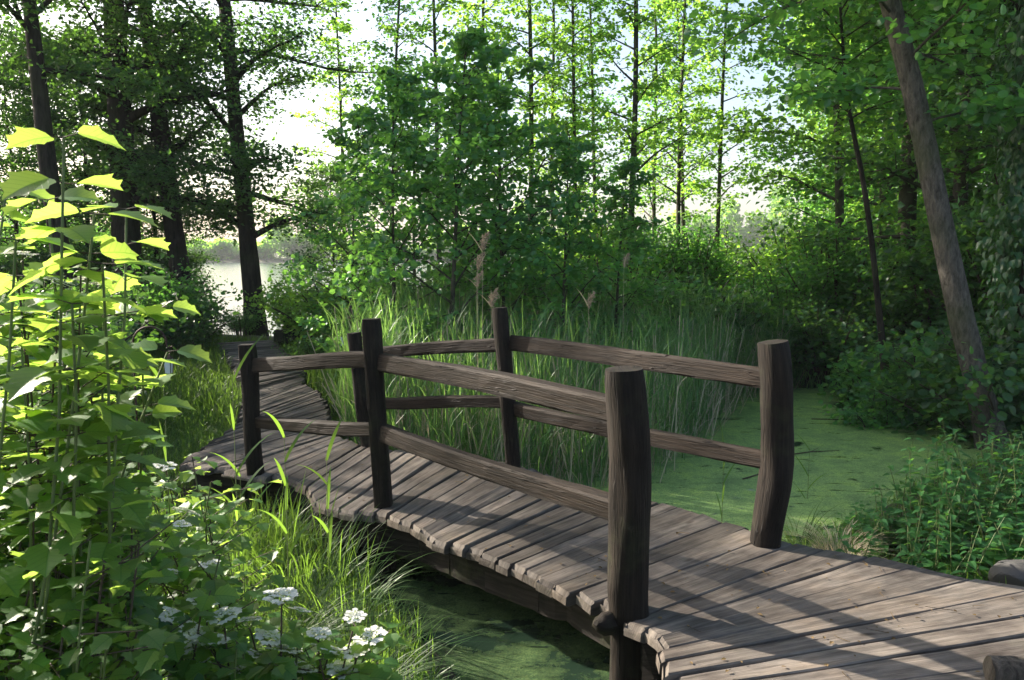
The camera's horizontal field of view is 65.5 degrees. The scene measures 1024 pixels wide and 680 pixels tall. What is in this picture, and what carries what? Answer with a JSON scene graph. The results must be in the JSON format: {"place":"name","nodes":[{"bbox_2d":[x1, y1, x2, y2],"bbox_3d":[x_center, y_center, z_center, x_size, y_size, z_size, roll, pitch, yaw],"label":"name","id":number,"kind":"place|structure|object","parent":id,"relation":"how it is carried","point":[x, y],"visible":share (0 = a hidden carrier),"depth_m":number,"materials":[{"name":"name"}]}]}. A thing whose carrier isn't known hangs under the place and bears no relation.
{"place":"outdoors","nodes":[
{"label":"outdoors","id":0,"kind":"place"},
{"bbox_2d":[80,326,408,449],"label":"grass","id":1,"kind":"structure","parent":0,"point":[185,380],"depth_m":10.24,"materials":[{"name":"plant"}]},
{"bbox_2d":[4,402,485,679],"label":"bank grass","id":2,"kind":"structure","parent":0,"point":[188,440],"depth_m":4.99,"materials":[{"name":"plant"}]},
{"bbox_2d":[154,262,745,335],"bbox_3d":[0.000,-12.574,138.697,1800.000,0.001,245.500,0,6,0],"label":"lake water","id":3,"kind":"structure","parent":0,"point":[231,271],"depth_m":74.11,"materials":[{"name":"grey liquid"}]},
{"bbox_2d":[0,0,992,246],"label":"sky","id":4,"kind":"structure","parent":0,"point":[294,131],"materials":[{"name":"white"}]},
{"bbox_2d":[83,247,1021,679],"bbox_3d":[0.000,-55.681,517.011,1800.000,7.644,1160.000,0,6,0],"label":"ground","id":5,"kind":"structure","parent":0,"point":[285,571],"depth_m":5.65,"materials":[{"name":"plant"}]},
{"bbox_2d":[0,58,109,293],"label":"young tree","id":6,"kind":"object","parent":5,"relation":"on","point":[16,229],"visible":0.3,"depth_m":16.91,"materials":[{"name":"green plant"}]},
{"bbox_2d":[0,0,161,269],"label":"dark oak","id":7,"kind":"object","parent":5,"relation":"on","point":[4,31],"visible":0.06,"depth_m":19.17,"materials":[{"name":"green plant"}]},
{"bbox_2d":[0,0,178,289],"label":"dark oak","id":8,"kind":"object","parent":5,"relation":"on","point":[37,68],"visible":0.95,"depth_m":13.13,"materials":[{"name":"green plant"}]},
{"bbox_2d":[2,265,177,367],"bbox_3d":[-6.293,-0.122,10.496,3.291,1.738,3.273,-2,6,-18],"label":"bush","id":9,"kind":"object","parent":5,"relation":"on","point":[77,282],"visible":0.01,"depth_m":10.50,"materials":[{"name":"green plant"}]},
{"bbox_2d":[0,16,196,292],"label":"young tree","id":10,"kind":"object","parent":5,"relation":"on","point":[87,221],"visible":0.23,"depth_m":16.65,"materials":[{"name":"green plant"}]},
{"bbox_2d":[0,125,199,679],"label":"guelder rose","id":11,"kind":"object","parent":5,"relation":"on","point":[94,434],"visible":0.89,"depth_m":1.55,"materials":[{"name":"green plant"}]},
{"bbox_2d":[0,301,211,674],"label":"guelder rose","id":12,"kind":"object","parent":5,"relation":"on","point":[165,408],"visible":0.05,"depth_m":2.03,"materials":[{"name":"green plant"}]},
{"bbox_2d":[0,494,217,679],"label":"guelder rose","id":13,"kind":"object","parent":5,"relation":"on","point":[146,653],"visible":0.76,"depth_m":1.56,"materials":[{"name":"green plant"}]},
{"bbox_2d":[0,452,238,679],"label":"bush","id":14,"kind":"object","parent":5,"relation":"on","point":[155,561],"visible":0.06,"depth_m":2.01,"materials":[{"name":"green plant"}]},
{"bbox_2d":[4,272,239,401],"bbox_3d":[-5.154,0.182,8.124,3.291,1.738,3.273,2,6,17],"label":"bush","id":15,"kind":"object","parent":5,"relation":"on","point":[113,325],"visible":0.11,"depth_m":8.53,"materials":[{"name":"green plant"}]},
{"bbox_2d":[0,0,293,301],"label":"dark oak","id":16,"kind":"object","parent":5,"relation":"on","point":[120,128],"visible":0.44,"depth_m":15.91,"materials":[{"name":"green plant"}]},
{"bbox_2d":[55,47,258,297],"bbox_3d":[-7.875,-3.097,17.786,4.434,6.473,4.273,2,6,19],"label":"young tree","id":17,"kind":"object","parent":5,"relation":"on","point":[156,221],"visible":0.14,"depth_m":17.48,"materials":[{"name":"green plant"}]},
{"bbox_2d":[5,0,328,296],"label":"dark oak","id":18,"kind":"object","parent":5,"relation":"on","point":[174,235],"visible":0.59,"depth_m":15.86,"materials":[{"name":"green plant"}]},
{"bbox_2d":[89,248,257,351],"bbox_3d":[-6.389,-0.657,14.264,3.147,1.983,2.821,-5,8,-37],"label":"bush","id":19,"kind":"object","parent":5,"relation":"on","point":[187,289],"visible":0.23,"depth_m":14.11,"materials":[{"name":"green plant"}]},
{"bbox_2d":[126,292,237,357],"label":"bush","id":20,"kind":"object","parent":5,"relation":"on","point":[192,330],"visible":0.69,"depth_m":13.53,"materials":[{"name":"green plant"}]},
{"bbox_2d":[141,195,228,296],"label":"young tree","id":21,"kind":"object","parent":5,"relation":"on","point":[194,252],"visible":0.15,"depth_m":18.27,"materials":[{"name":"green plant"}]},
{"bbox_2d":[115,454,285,679],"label":"guelder rose","id":22,"kind":"object","parent":5,"relation":"on","point":[221,537],"visible":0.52,"depth_m":2.87,"materials":[{"name":"green plant"}]},
{"bbox_2d":[209,304,264,336],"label":"bush","id":23,"kind":"object","parent":5,"relation":"on","point":[241,326],"visible":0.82,"depth_m":16.93,"materials":[{"name":"green plant"}]},
{"bbox_2d":[212,453,271,625],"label":"reed","id":24,"kind":"object","parent":5,"relation":"on","point":[253,506],"visible":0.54,"depth_m":4.15,"materials":[{"name":"green plant"}]},
{"bbox_2d":[230,336,275,629],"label":"reed","id":25,"kind":"object","parent":5,"relation":"on","point":[233,425],"visible":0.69,"depth_m":3.69,"materials":[{"name":"green plant"}]},
{"bbox_2d":[67,0,449,335],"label":"dark oak","id":26,"kind":"object","parent":5,"relation":"on","point":[240,151],"visible":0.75,"depth_m":16.89,"materials":[{"name":"green plant"}]},
{"bbox_2d":[119,549,413,679],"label":"guelder rose","id":27,"kind":"object","parent":5,"relation":"on","point":[272,662],"visible":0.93,"depth_m":1.93,"materials":[{"name":"green plant"}]},
{"bbox_2d":[193,471,351,564],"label":"sedge tussock","id":28,"kind":"object","parent":5,"relation":"on","point":[296,519],"visible":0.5,"depth_m":5.27,"materials":[{"name":"green plant"}]},
{"bbox_2d":[256,411,315,592],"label":"reed","id":29,"kind":"object","parent":5,"relation":"on","point":[284,479],"visible":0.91,"depth_m":4.22,"materials":[{"name":"green plant"}]},
{"bbox_2d":[234,274,346,341],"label":"bush","id":30,"kind":"object","parent":5,"relation":"on","point":[277,285],"visible":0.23,"depth_m":15.03,"materials":[{"name":"green plant"}]},
{"bbox_2d":[271,333,345,356],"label":"bush","id":31,"kind":"object","parent":5,"relation":"on","point":[301,347],"visible":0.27,"depth_m":12.31,"materials":[{"name":"green plant"}]},
{"bbox_2d":[192,555,440,662],"bbox_3d":[-1.180,1.371,3.903,1.782,0.350,1.571,0,6,0],"label":"sedge tussock","id":32,"kind":"object","parent":5,"relation":"on","point":[303,616],"visible":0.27,"depth_m":4.06,"materials":[{"name":"plant"}]},
{"bbox_2d":[224,484,411,603],"bbox_3d":[-1.288,1.205,4.788,1.303,0.514,1.395,-3,7,-23],"label":"sedge tussock","id":33,"kind":"object","parent":5,"relation":"on","point":[323,555],"visible":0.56,"depth_m":4.81,"materials":[{"name":"green plant"}]},
{"bbox_2d":[266,158,372,291],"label":"young tree","id":34,"kind":"object","parent":5,"relation":"on","point":[313,184],"visible":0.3,"depth_m":17.35,"materials":[{"name":"green plant"}]},
{"bbox_2d":[297,417,342,600],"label":"reed","id":35,"kind":"object","parent":5,"relation":"on","point":[328,530],"visible":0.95,"depth_m":4.35,"materials":[{"name":"green plant"}]},
{"bbox_2d":[281,0,380,260],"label":"thin alder","id":36,"kind":"object","parent":5,"relation":"on","point":[340,96],"visible":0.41,"depth_m":19.90,"materials":[{"name":"green plant"}]},
{"bbox_2d":[249,251,417,350],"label":"bush","id":37,"kind":"object","parent":5,"relation":"on","point":[305,301],"visible":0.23,"depth_m":13.43,"materials":[{"name":"green plant"}]},
{"bbox_2d":[248,527,433,636],"bbox_3d":[-1.005,1.315,4.312,1.287,0.436,1.147,-3,7,-29],"label":"sedge tussock","id":38,"kind":"object","parent":5,"relation":"on","point":[369,582],"visible":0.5,"depth_m":4.43,"materials":[{"name":"green plant"}]},
{"bbox_2d":[266,104,437,352],"bbox_3d":[-2.232,-1.163,11.203,2.370,4.204,2.192,-2,6,-14],"label":"young alder","id":39,"kind":"object","parent":5,"relation":"on","point":[345,140],"visible":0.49,"depth_m":10.98,"materials":[{"name":"green plant"}]},
{"bbox_2d":[294,276,412,341],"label":"bush","id":40,"kind":"object","parent":5,"relation":"on","point":[319,310],"visible":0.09,"depth_m":12.82,"materials":[{"name":"green plant"}]},
{"bbox_2d":[244,581,534,679],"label":"sedge tussock","id":41,"kind":"object","parent":5,"relation":"on","point":[414,665],"visible":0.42,"depth_m":3.62,"materials":[{"name":"plant"}]},
{"bbox_2d":[335,0,450,283],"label":"thin alder","id":42,"kind":"object","parent":5,"relation":"on","point":[400,61],"visible":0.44,"depth_m":16.79,"materials":[{"name":"green plant"}]},
{"bbox_2d":[2,184,815,258],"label":"wood","id":43,"kind":"object","parent":5,"relation":"on","point":[269,248],"visible":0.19,"depth_m":257.74,"materials":[{"name":"green plant"}]},
{"bbox_2d":[318,64,511,376],"bbox_3d":[-1.198,-1.104,10.101,2.454,4.574,2.253,0,6,-4],"label":"young alder","id":44,"kind":"object","parent":5,"relation":"on","point":[388,76],"visible":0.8,"depth_m":9.69,"materials":[{"name":"green plant"}]},
{"bbox_2d":[372,0,480,274],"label":"thin alder","id":45,"kind":"object","parent":5,"relation":"on","point":[434,10],"visible":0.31,"depth_m":16.61,"materials":[{"name":"green plant"}]},
{"bbox_2d":[357,83,505,318],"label":"young alder","id":46,"kind":"object","parent":5,"relation":"on","point":[428,93],"visible":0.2,"depth_m":12.28,"materials":[{"name":"green plant"}]},
{"bbox_2d":[337,23,583,366],"bbox_3d":[-0.703,-1.256,9.899,2.903,5.150,2.685,-1,6,-13],"label":"young alder","id":47,"kind":"object","parent":5,"relation":"on","point":[464,44],"visible":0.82,"depth_m":9.58,"materials":[{"name":"green plant"}]},
{"bbox_2d":[406,64,549,329],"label":"young alder","id":48,"kind":"object","parent":5,"relation":"on","point":[512,154],"visible":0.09,"depth_m":11.99,"materials":[{"name":"green plant"}]},
{"bbox_2d":[415,0,543,270],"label":"thin alder","id":49,"kind":"object","parent":5,"relation":"on","point":[473,6],"visible":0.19,"depth_m":17.39,"materials":[{"name":"green plant"}]},
{"bbox_2d":[427,34,591,363],"bbox_3d":[-0.058,-1.349,10.708,2.216,5.249,3.350,-2,6,-15],"label":"young alder","id":50,"kind":"object","parent":5,"relation":"on","point":[505,104],"visible":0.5,"depth_m":10.30,"materials":[{"name":"green plant"}]},
{"bbox_2d":[442,0,619,267],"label":"thin alder","id":51,"kind":"object","parent":5,"relation":"on","point":[529,104],"visible":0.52,"depth_m":17.02,"materials":[{"name":"green plant"}]},
{"bbox_2d":[501,0,614,226],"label":"thin alder","id":52,"kind":"object","parent":5,"relation":"on","point":[536,20],"visible":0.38,"depth_m":18.04,"materials":[{"name":"green plant"}]},
{"bbox_2d":[508,0,622,281],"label":"thin alder","id":53,"kind":"object","parent":5,"relation":"on","point":[572,102],"visible":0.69,"depth_m":16.95,"materials":[{"name":"green plant"}]},
{"bbox_2d":[504,134,671,384],"bbox_3d":[0.955,-0.433,10.380,2.340,4.361,2.148,-1,6,-5],"label":"young alder","id":54,"kind":"object","parent":5,"relation":"on","point":[576,172],"visible":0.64,"depth_m":9.98,"materials":[{"name":"green plant"}]},
{"bbox_2d":[517,184,671,291],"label":"bush","id":55,"kind":"object","parent":5,"relation":"on","point":[600,234],"visible":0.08,"depth_m":16.82,"materials":[{"name":"green plant"}]},
{"bbox_2d":[535,0,654,233],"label":"thin alder","id":56,"kind":"object","parent":5,"relation":"on","point":[592,96],"visible":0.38,"depth_m":18.20,"materials":[{"name":"green plant"}]},
{"bbox_2d":[179,340,1023,679],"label":"boardwalk","id":57,"kind":"structure","parent":5,"relation":"on","point":[473,516],"depth_m":4.13,"materials":[{"name":"brown wood"}]},
{"bbox_2d":[238,318,651,679],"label":"wooden railing","id":58,"kind":"object","parent":57,"relation":"attached to","point":[622,505],"visible":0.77,"depth_m":4.00,"materials":[{"name":"brown wood"}]},
{"bbox_2d":[347,307,794,548],"bbox_3d":[0.172,0.826,5.756,3.816,2.096,0.452,5,8,40],"label":"wooden railing","id":59,"kind":"object","parent":57,"relation":"attached to","point":[770,377],"visible":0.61,"depth_m":4.92,"materials":[{"name":"brown wood"}]},
{"bbox_2d":[186,374,1021,679],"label":"leaf litter","id":60,"kind":"object","parent":57,"relation":"on","point":[708,566],"visible":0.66,"depth_m":3.81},
{"bbox_2d":[983,655,1023,679],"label":"log","id":61,"kind":"object","parent":57,"relation":"on","point":[995,667],"visible":1,"depth_m":2.97,"materials":[{"name":"wood"}]},
{"bbox_2d":[547,237,694,314],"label":"bush","id":62,"kind":"object","parent":5,"relation":"on","point":[650,262],"visible":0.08,"depth_m":14.24,"materials":[{"name":"green plant"}]},
{"bbox_2d":[542,155,713,362],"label":"young alder","id":63,"kind":"object","parent":5,"relation":"on","point":[626,167],"visible":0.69,"depth_m":11.12,"materials":[{"name":"green plant"}]},
{"bbox_2d":[555,0,735,280],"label":"thin alder","id":64,"kind":"object","parent":5,"relation":"on","point":[636,87],"visible":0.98,"depth_m":16.39,"materials":[{"name":"green plant"}]},
{"bbox_2d":[586,208,720,299],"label":"bush","id":65,"kind":"object","parent":5,"relation":"on","point":[658,230],"visible":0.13,"depth_m":18.03,"materials":[{"name":"green plant"}]},
{"bbox_2d":[606,0,724,267],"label":"thin alder","id":66,"kind":"object","parent":5,"relation":"on","point":[653,208],"visible":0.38,"depth_m":21.80,"materials":[{"name":"green plant"}]},
{"bbox_2d":[617,0,738,246],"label":"thin alder","id":67,"kind":"object","parent":5,"relation":"on","point":[671,198],"visible":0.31,"depth_m":21.52,"materials":[{"name":"green plant"}]},
{"bbox_2d":[616,0,745,248],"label":"thin alder","id":68,"kind":"object","parent":5,"relation":"on","point":[672,95],"visible":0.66,"depth_m":18.79,"materials":[{"name":"green plant"}]},
{"bbox_2d":[634,210,750,298],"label":"bush","id":69,"kind":"object","parent":5,"relation":"on","point":[708,265],"visible":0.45,"depth_m":17.84,"materials":[{"name":"green plant"}]},
{"bbox_2d":[599,277,796,361],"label":"bush","id":70,"kind":"object","parent":5,"relation":"on","point":[762,305],"visible":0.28,"depth_m":12.44,"materials":[{"name":"green plant"}]},
{"bbox_2d":[680,220,772,294],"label":"bush","id":71,"kind":"object","parent":5,"relation":"on","point":[735,253],"visible":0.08,"depth_m":20.78,"materials":[{"name":"green plant"}]},
{"bbox_2d":[676,0,782,287],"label":"thin alder","id":72,"kind":"object","parent":5,"relation":"on","point":[697,186],"visible":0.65,"depth_m":18.35,"materials":[{"name":"green plant"}]},
{"bbox_2d":[692,263,819,351],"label":"bush","id":73,"kind":"object","parent":5,"relation":"on","point":[748,281],"visible":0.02,"depth_m":14.44,"materials":[{"name":"green plant"}]},
{"bbox_2d":[720,258,856,352],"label":"bush","id":74,"kind":"object","parent":5,"relation":"on","point":[784,293],"visible":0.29,"depth_m":13.46,"materials":[{"name":"green plant"}]},
{"bbox_2d":[714,202,878,295],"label":"bush","id":75,"kind":"object","parent":5,"relation":"on","point":[776,256],"visible":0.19,"depth_m":16.91,"materials":[{"name":"green plant"}]},
{"bbox_2d":[713,498,905,555],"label":"sedge tussock","id":76,"kind":"object","parent":5,"relation":"on","point":[788,537],"visible":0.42,"depth_m":5.57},
{"bbox_2d":[662,0,996,259],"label":"woodland tree","id":77,"kind":"object","parent":5,"relation":"on","point":[812,124],"visible":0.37,"depth_m":14.61,"materials":[{"name":"green plant"}]},
{"bbox_2d":[747,297,919,389],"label":"bush","id":78,"kind":"object","parent":5,"relation":"on","point":[836,330],"visible":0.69,"depth_m":12.61,"materials":[{"name":"green plant"}]},
{"bbox_2d":[745,205,927,337],"bbox_3d":[5.780,-0.924,14.049,3.610,2.963,3.587,-4,8,-36],"label":"bush","id":79,"kind":"object","parent":5,"relation":"on","point":[846,269],"visible":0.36,"depth_m":13.38,"materials":[{"name":"green plant"}]},
{"bbox_2d":[653,0,1023,451],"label":"leaning tree","id":80,"kind":"object","parent":5,"relation":"on","point":[909,65],"visible":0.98,"depth_m":8.59,"materials":[{"name":"green plant"}]},
{"bbox_2d":[783,514,908,558],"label":"sedge tussock","id":81,"kind":"object","parent":5,"relation":"on","point":[841,543],"visible":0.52,"depth_m":5.25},
{"bbox_2d":[769,10,925,231],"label":"woodland tree","id":82,"kind":"object","parent":5,"relation":"on","point":[816,129],"visible":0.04,"depth_m":23.82,"materials":[{"name":"green plant"}]},
{"bbox_2d":[722,0,998,388],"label":"sapling","id":83,"kind":"object","parent":5,"relation":"on","point":[821,26],"visible":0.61,"depth_m":10.72,"materials":[{"name":"green plant"}]},
{"bbox_2d":[738,15,985,320],"bbox_3d":[10.767,-6.797,20.099,7.457,13.456,8.076,-4,7,-35],"label":"woodland tree","id":84,"kind":"object","parent":5,"relation":"on","point":[803,203],"visible":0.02,"depth_m":21.38,"materials":[{"name":"green plant"}]},
{"bbox_2d":[740,308,987,388],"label":"wood undergrowth","id":85,"kind":"object","parent":5,"relation":"on","point":[795,366],"visible":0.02,"depth_m":12.86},
{"bbox_2d":[817,340,912,407],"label":"bush","id":86,"kind":"object","parent":5,"relation":"on","point":[838,394],"visible":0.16,"depth_m":11.54,"materials":[{"name":"green plant"}]},
{"bbox_2d":[836,501,910,551],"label":"nettle clump","id":87,"kind":"object","parent":5,"relation":"on","point":[870,522],"visible":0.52,"depth_m":5.42,"materials":[{"name":"green plant"}]},
{"bbox_2d":[743,9,1013,284],"bbox_3d":[7.420,-5.817,17.266,6.712,12.110,7.268,1,6,8],"label":"woodland tree","id":88,"kind":"object","parent":5,"relation":"on","point":[856,198],"visible":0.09,"depth_m":16.71,"materials":[{"name":"green plant"}]},
{"bbox_2d":[818,377,942,433],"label":"bush","id":89,"kind":"object","parent":5,"relation":"on","point":[870,411],"visible":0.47,"depth_m":9.92,"materials":[{"name":"green plant"}]},
{"bbox_2d":[813,328,947,418],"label":"bush","id":90,"kind":"object","parent":5,"relation":"on","point":[855,374],"visible":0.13,"depth_m":10.88,"materials":[{"name":"green plant"}]},
{"bbox_2d":[757,0,1011,363],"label":"woodland tree","id":91,"kind":"object","parent":5,"relation":"on","point":[906,198],"visible":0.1,"depth_m":13.23,"materials":[{"name":"green plant"}]},
{"bbox_2d":[747,0,1023,354],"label":"woodland tree","id":92,"kind":"object","parent":5,"relation":"on","point":[889,296],"visible":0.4,"depth_m":12.16,"materials":[{"name":"green plant"}]},
{"bbox_2d":[780,0,1022,312],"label":"woodland tree","id":93,"kind":"object","parent":5,"relation":"on","point":[976,61],"visible":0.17,"depth_m":11.41,"materials":[{"name":"green plant"}]},
{"bbox_2d":[806,439,1023,583],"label":"shore grass","id":94,"kind":"structure","parent":5,"relation":"on","point":[968,464],"depth_m":5.66,"materials":[{"name":"plant"}]},
{"bbox_2d":[836,194,1004,358],"bbox_3d":[7.044,-0.897,13.051,3.798,3.137,3.822,4,7,35],"label":"bush","id":95,"kind":"object","parent":5,"relation":"on","point":[931,322],"visible":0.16,"depth_m":12.54,"materials":[{"name":"green plant"}]},
{"bbox_2d":[827,481,1023,579],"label":"nettle clump","id":96,"kind":"object","parent":5,"relation":"on","point":[927,561],"visible":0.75,"depth_m":4.84,"materials":[{"name":"green plant"}]},
{"bbox_2d":[832,310,1023,446],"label":"bush","id":97,"kind":"object","parent":5,"relation":"on","point":[940,383],"visible":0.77,"depth_m":9.05,"materials":[{"name":"green plant"}]},
{"bbox_2d":[859,145,1022,343],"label":"bush","id":98,"kind":"object","parent":5,"relation":"on","point":[982,289],"visible":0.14,"depth_m":11.90,"materials":[{"name":"green plant"}]},
{"bbox_2d":[869,434,1023,562],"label":"nettle clump","id":99,"kind":"object","parent":5,"relation":"on","point":[943,487],"visible":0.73,"depth_m":5.26,"materials":[{"name":"green plant"}]},
{"bbox_2d":[906,0,1023,425],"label":"ivy clad tree","id":100,"kind":"object","parent":5,"relation":"on","point":[1011,293],"visible":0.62,"depth_m":9.20,"materials":[{"name":"green plant"}]},
{"bbox_2d":[918,416,1023,533],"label":"nettle clump","id":101,"kind":"object","parent":5,"relation":"on","point":[989,486],"visible":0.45,"depth_m":5.71,"materials":[{"name":"green plant"}]},
{"bbox_2d":[976,424,1023,495],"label":"nettle clump","id":102,"kind":"object","parent":5,"relation":"on","point":[1005,453],"visible":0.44,"depth_m":6.43,"materials":[{"name":"green plant"}]},
{"bbox_2d":[977,512,1023,576],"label":"nettle clump","id":103,"kind":"object","parent":5,"relation":"on","point":[999,555],"visible":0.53,"depth_m":4.80,"materials":[{"name":"green plant"}]},
{"bbox_2d":[988,559,1023,586],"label":"rock","id":104,"kind":"object","parent":5,"relation":"on","point":[1012,571],"visible":0.65,"depth_m":4.26,"materials":[{"name":"grey stone"}]},
{"bbox_2d":[338,388,1020,679],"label":"pond water","id":105,"kind":"structure","parent":0,"point":[854,466],"depth_m":6.84,"materials":[{"name":"liquid"}]},
{"bbox_2d":[312,246,799,487],"bbox_3d":[1.234,-0.035,9.918,7.080,2.444,6.870,0,6,0],"label":"reed bed","id":106,"kind":"object","parent":105,"relation":"in","point":[537,360],"visible":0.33,"depth_m":8.68,"materials":[{"name":"plant"}]},
{"bbox_2d":[307,275,805,487],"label":"dry reeds","id":107,"kind":"object","parent":105,"relation":"in","point":[572,441],"visible":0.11,"depth_m":8.13,"materials":[{"name":"plant"}]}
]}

